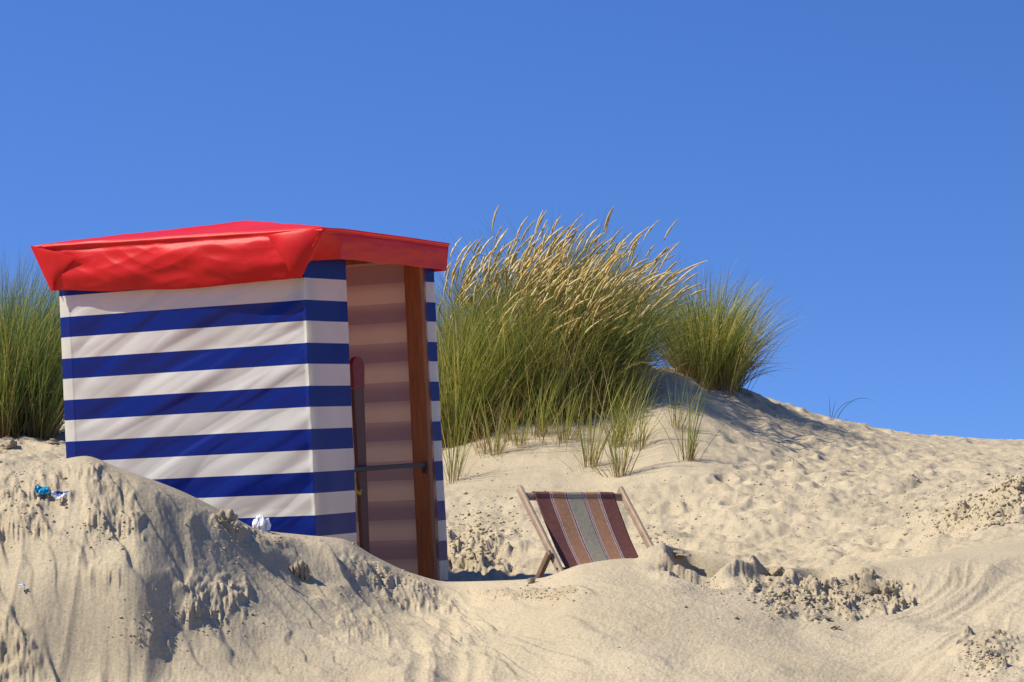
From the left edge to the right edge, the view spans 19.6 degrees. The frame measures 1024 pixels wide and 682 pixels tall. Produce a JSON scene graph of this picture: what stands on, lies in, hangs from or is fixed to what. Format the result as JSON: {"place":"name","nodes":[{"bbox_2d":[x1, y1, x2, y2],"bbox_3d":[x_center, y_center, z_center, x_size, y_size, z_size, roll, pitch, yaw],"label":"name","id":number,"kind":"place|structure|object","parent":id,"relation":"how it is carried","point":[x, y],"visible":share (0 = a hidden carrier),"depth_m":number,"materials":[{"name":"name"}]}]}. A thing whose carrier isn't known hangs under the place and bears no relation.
{"place":"outdoors","nodes":[
{"label":"outdoors","id":0,"kind":"place"},
{"bbox_2d":[0,365,1023,681],"bbox_3d":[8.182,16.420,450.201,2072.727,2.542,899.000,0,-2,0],"label":"sand dunes","id":1,"kind":"structure","parent":0,"point":[964,585],"depth_m":14.20,"materials":[{"name":"beige sand"}]},
{"bbox_2d":[0,439,16,449],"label":"sand clump","id":2,"kind":"object","parent":1,"relation":"on","point":[9,444],"visible":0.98,"depth_m":21.90,"materials":[{"name":"beige sand"}]},
{"bbox_2d":[0,233,72,439],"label":"marram clump","id":3,"kind":"object","parent":1,"relation":"on","point":[31,390],"visible":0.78,"depth_m":22.71,"materials":[{"name":"green plant"}]},
{"bbox_2d":[34,485,49,494],"bbox_3d":[-2.116,0.671,13.345,0.072,0.017,0.058,1,38,-17],"label":"plastic scrap","id":4,"kind":"object","parent":1,"relation":"on","point":[40,490],"visible":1,"depth_m":13.34,"materials":[{"name":"blue plastic"}]},
{"bbox_2d":[46,438,59,444],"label":"sand clump","id":5,"kind":"object","parent":1,"relation":"on","point":[53,441],"visible":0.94,"depth_m":22.37,"materials":[{"name":"beige sand"}]},
{"bbox_2d":[51,490,67,499],"bbox_3d":[-2.026,0.691,13.324,0.090,0.025,0.064,2,37,-40],"label":"plastic scrap","id":6,"kind":"object","parent":1,"relation":"on","point":[57,494],"visible":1,"depth_m":13.32,"materials":[{"name":"white plastic"}]},
{"bbox_2d":[218,509,237,532],"bbox_3d":[-1.349,0.864,13.968,0.116,0.149,0.090,0,-2,0],"label":"sand clump","id":7,"kind":"object","parent":1,"relation":"on","point":[227,519],"visible":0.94,"depth_m":13.94,"materials":[{"name":"beige sand"}]},
{"bbox_2d":[30,220,449,581],"bbox_3d":[-1.518,0.472,17.548,1.974,2.385,1.819,-4,-2,24],"label":"beach tent","id":8,"kind":"object","parent":1,"relation":"on","point":[209,364],"visible":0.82,"depth_m":16.88,"materials":[{"name":"multicoloured fabric"}]},
{"bbox_2d":[252,514,270,531],"bbox_3d":[-1.248,0.913,14.728,0.094,0.104,0.067,1,-2,-23],"label":"crumpled cloth","id":9,"kind":"object","parent":1,"relation":"on","point":[260,522],"visible":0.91,"depth_m":14.71,"materials":[{"name":"white fabric"}]},
{"bbox_2d":[289,559,309,580],"bbox_3d":[-1.031,1.113,14.333,0.106,0.117,0.062,1,-2,-14],"label":"sand block","id":10,"kind":"object","parent":1,"relation":"on","point":[301,569],"depth_m":14.32,"materials":[{"name":"beige sand"}]},
{"bbox_2d":[350,357,369,552],"bbox_3d":[-0.866,0.829,17.115,0.028,1.480,0.145,-4,-2,24],"label":"leaning board","id":11,"kind":"object","parent":1,"relation":"on","point":[357,380],"visible":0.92,"depth_m":17.10,"materials":[{"name":"red paint"}]},
{"bbox_2d":[441,365,502,483],"bbox_3d":[-0.413,0.609,22.527,0.718,1.000,0.711,-1,-2,35],"label":"marram sprout","id":12,"kind":"object","parent":1,"relation":"on","point":[455,465],"visible":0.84,"depth_m":22.50,"materials":[{"name":"green plant"}]},
{"bbox_2d":[473,377,534,457],"bbox_3d":[-0.072,0.574,23.083,0.489,0.724,0.303,-1,-2,30],"label":"marram sprout","id":13,"kind":"object","parent":1,"relation":"on","point":[496,448],"visible":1,"depth_m":23.06,"materials":[{"name":"green plant"}]},
{"bbox_2d":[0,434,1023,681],"bbox_3d":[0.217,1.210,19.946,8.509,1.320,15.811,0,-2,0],"label":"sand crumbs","id":14,"kind":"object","parent":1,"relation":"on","point":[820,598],"visible":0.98,"depth_m":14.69,"materials":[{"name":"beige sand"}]},
{"bbox_2d":[434,227,606,449],"bbox_3d":[-0.302,-0.012,24.501,2.169,1.909,2.778,0,-2,0],"label":"marram clump","id":15,"kind":"object","parent":1,"relation":"on","point":[446,353],"visible":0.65,"depth_m":23.94,"materials":[{"name":"green plant"}]},
{"bbox_2d":[500,386,543,451],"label":"marram sprout","id":16,"kind":"object","parent":1,"relation":"on","point":[522,435],"visible":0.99,"depth_m":23.18,"materials":[{"name":"green plant"}]},
{"bbox_2d":[527,577,535,583],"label":"sand clump","id":17,"kind":"object","parent":1,"relation":"on","point":[530,580],"visible":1,"depth_m":14.98,"materials":[{"name":"beige sand"}]},
{"bbox_2d":[532,374,592,444],"bbox_3d":[0.433,0.524,23.296,0.552,0.625,0.382,0,-2,0],"label":"marram sprout","id":18,"kind":"object","parent":1,"relation":"on","point":[566,429],"visible":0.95,"depth_m":23.26,"materials":[{"name":"green plant"}]},
{"bbox_2d":[434,199,730,455],"bbox_3d":[0.336,-0.188,24.804,3.023,2.348,3.956,0,-2,0],"label":"marram clump","id":19,"kind":"object","parent":1,"relation":"on","point":[619,332],"visible":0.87,"depth_m":24.24,"materials":[{"name":"green plant"}]},
{"bbox_2d":[517,485,653,577],"bbox_3d":[0.527,1.203,15.671,0.706,0.862,0.983,2,-3,-27],"label":"deck chair","id":20,"kind":"object","parent":1,"relation":"on","point":[585,527],"visible":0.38,"depth_m":15.93,"materials":[{"name":"multicoloured fabric"}]},
{"bbox_2d":[556,360,636,471],"bbox_3d":[0.710,0.542,22.505,0.664,0.974,0.542,-1,-2,27],"label":"marram sprout","id":21,"kind":"object","parent":1,"relation":"on","point":[591,458],"visible":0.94,"depth_m":22.49,"materials":[{"name":"green plant"}]},
{"bbox_2d":[577,346,677,477],"bbox_3d":[0.855,0.529,22.097,0.813,1.026,0.469,-1,-2,28],"label":"marram sprout","id":22,"kind":"object","parent":1,"relation":"on","point":[616,465],"visible":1,"depth_m":22.13,"materials":[{"name":"green plant"}]},
{"bbox_2d":[610,360,669,451],"bbox_3d":[0.988,0.496,22.843,0.496,0.769,0.373,0,-2,12],"label":"marram sprout","id":23,"kind":"object","parent":1,"relation":"on","point":[637,435],"visible":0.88,"depth_m":22.83,"materials":[{"name":"green plant"}]},
{"bbox_2d":[672,550,691,558],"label":"sand clump","id":24,"kind":"object","parent":1,"relation":"on","point":[679,554],"visible":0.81,"depth_m":15.10,"materials":[{"name":"beige sand"}]},
{"bbox_2d":[660,362,707,431],"bbox_3d":[1.341,0.435,23.369,0.451,0.632,0.325,-1,-2,23],"label":"marram sprout","id":25,"kind":"object","parent":1,"relation":"on","point":[676,418],"visible":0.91,"depth_m":23.39,"materials":[{"name":"green plant"}]},
{"bbox_2d":[650,360,733,461],"bbox_3d":[1.344,0.529,22.280,0.647,0.804,0.480,1,-2,-27],"label":"marram sprout","id":26,"kind":"object","parent":1,"relation":"on","point":[689,445],"visible":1,"depth_m":22.24,"materials":[{"name":"green plant"}]},
{"bbox_2d":[643,253,812,398],"bbox_3d":[1.770,-0.134,26.586,1.898,1.374,2.730,0,-2,0],"label":"marram clump","id":27,"kind":"object","parent":1,"relation":"on","point":[730,362],"visible":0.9,"depth_m":26.12,"materials":[{"name":"green plant"}]},
{"bbox_2d":[769,566,784,575],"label":"sand clump","id":28,"kind":"object","parent":1,"relation":"on","point":[777,571],"visible":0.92,"depth_m":15.00,"materials":[{"name":"beige sand"}]},
{"bbox_2d":[809,613,831,620],"bbox_3d":[1.464,1.321,14.105,0.123,0.057,0.073,0,-2,-10],"label":"sand clump","id":29,"kind":"object","parent":1,"relation":"on","point":[819,616],"visible":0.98,"depth_m":14.09,"materials":[{"name":"beige sand"}]},
{"bbox_2d":[826,398,859,420],"bbox_3d":[3.372,0.682,29.497,0.505,0.294,0.019,0,-2,0],"label":"grass sprig","id":30,"kind":"object","parent":1,"relation":"on","point":[839,408],"depth_m":29.50,"materials":[{"name":"green plant"}]},
{"bbox_2d":[859,573,879,594],"bbox_3d":[1.782,1.235,14.864,0.104,0.151,0.100,0,-2,-12],"label":"sand clump","id":31,"kind":"object","parent":1,"relation":"on","point":[868,584],"visible":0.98,"depth_m":14.84,"materials":[{"name":"beige sand"}]},
{"bbox_2d":[881,581,899,597],"bbox_3d":[1.895,1.256,14.837,0.093,0.110,0.084,0,-2,3],"label":"sand clump","id":32,"kind":"object","parent":1,"relation":"on","point":[889,588],"visible":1,"depth_m":14.81,"materials":[{"name":"beige sand"}]},
{"bbox_2d":[0,0,1023,439],"label":"sky","id":33,"kind":"structure","parent":0,"point":[864,159],"materials":[{"name":"blue"}]}
]}

